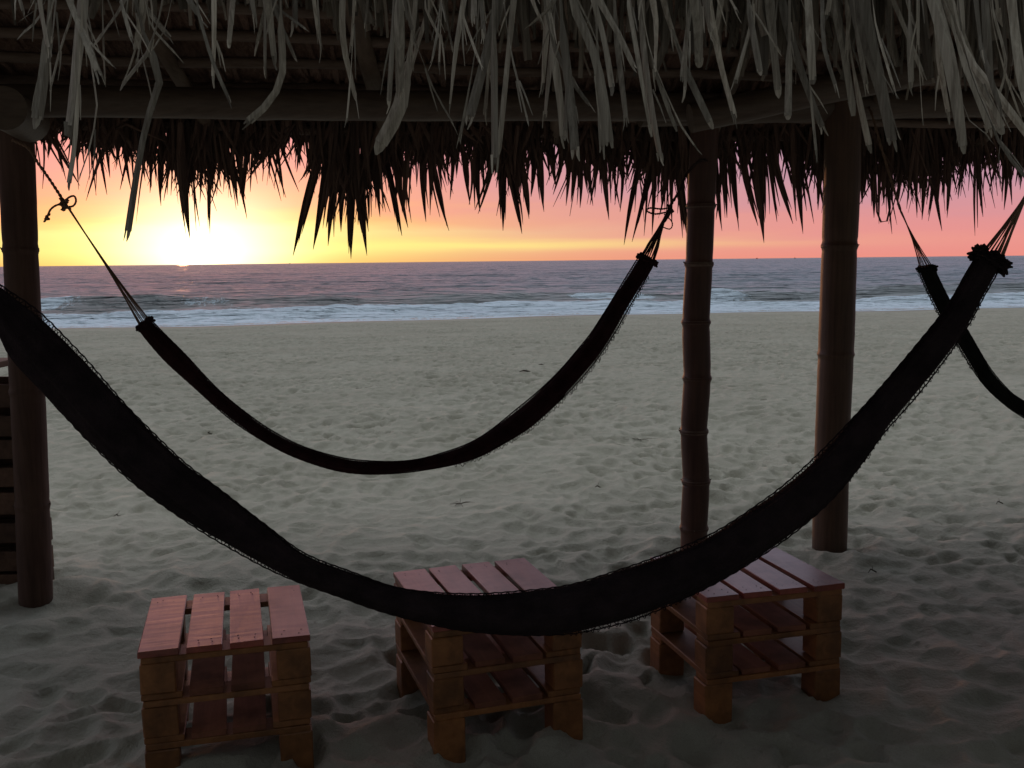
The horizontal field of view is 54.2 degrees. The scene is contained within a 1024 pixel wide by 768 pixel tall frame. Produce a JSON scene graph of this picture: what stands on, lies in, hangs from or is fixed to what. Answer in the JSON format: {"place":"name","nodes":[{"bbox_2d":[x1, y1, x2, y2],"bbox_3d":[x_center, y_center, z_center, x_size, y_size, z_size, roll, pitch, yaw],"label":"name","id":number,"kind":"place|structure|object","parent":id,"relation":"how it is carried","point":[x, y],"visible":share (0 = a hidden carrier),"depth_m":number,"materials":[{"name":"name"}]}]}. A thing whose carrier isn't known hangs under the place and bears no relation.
{"place":"outdoors","nodes":[
{"label":"outdoors","id":0,"kind":"place"},
{"bbox_2d":[0,308,1023,767],"bbox_3d":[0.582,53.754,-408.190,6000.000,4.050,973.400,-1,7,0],"label":"beach sand","id":1,"kind":"structure","parent":0,"point":[932,644],"depth_m":6.13,"materials":[{"name":"beige sand"}]},
{"bbox_2d":[0,358,54,584],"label":"pallet counter","id":2,"kind":"object","parent":1,"relation":"on","point":[8,566],"visible":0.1,"depth_m":4.97,"materials":[{"name":"brown wood"}]},
{"bbox_2d":[137,585,313,767],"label":"pallet stool","id":3,"kind":"object","parent":1,"relation":"on","point":[172,687],"visible":1,"depth_m":3.25,"materials":[{"name":"brown wood"}]},
{"bbox_2d":[393,558,582,762],"bbox_3d":[-0.104,1.003,3.657,0.532,0.528,0.625,-3,7,-18],"label":"pallet stool","id":4,"kind":"object","parent":1,"relation":"on","point":[443,670],"visible":0.64,"depth_m":3.44,"materials":[{"name":"brown wood"}]},
{"bbox_2d":[0,0,1023,607],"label":"palapa","id":5,"kind":"structure","parent":1,"relation":"on","point":[358,96],"depth_m":4.67,"materials":[{"name":"brown plant"}]},
{"bbox_2d":[11,139,707,474],"bbox_3d":[-0.530,-0.341,4.780,3.315,1.565,0.150,-2,7,-14],"label":"hammock","id":6,"kind":"object","parent":5,"relation":"hanging from","point":[553,391],"visible":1,"depth_m":4.89,"materials":[{"name":"fabric"}]},
{"bbox_2d":[0,196,1023,635],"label":"hammock","id":7,"kind":"object","parent":5,"relation":"hanging from","point":[96,412],"visible":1,"depth_m":2.51,"materials":[{"name":"fabric"}]},
{"bbox_2d":[868,106,1023,417],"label":"hammock","id":8,"kind":"object","parent":5,"relation":"hanging from","point":[993,384],"visible":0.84,"depth_m":5.21,"materials":[{"name":"fabric"}]},
{"bbox_2d":[650,547,844,723],"bbox_3d":[0.885,0.956,3.848,0.552,0.502,0.510,-2,7,-15],"label":"pallet stool","id":9,"kind":"object","parent":1,"relation":"on","point":[787,622],"visible":0.71,"depth_m":3.66,"materials":[{"name":"brown wood"}]},
{"bbox_2d":[0,256,1023,327],"bbox_3d":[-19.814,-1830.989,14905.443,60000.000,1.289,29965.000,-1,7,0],"label":"sea","id":10,"kind":"structure","parent":0,"point":[196,295],"depth_m":83.78,"materials":[{"name":"blue liquid"}]},
{"bbox_2d":[0,132,1023,266],"label":"sky","id":11,"kind":"structure","parent":0,"point":[267,235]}
]}

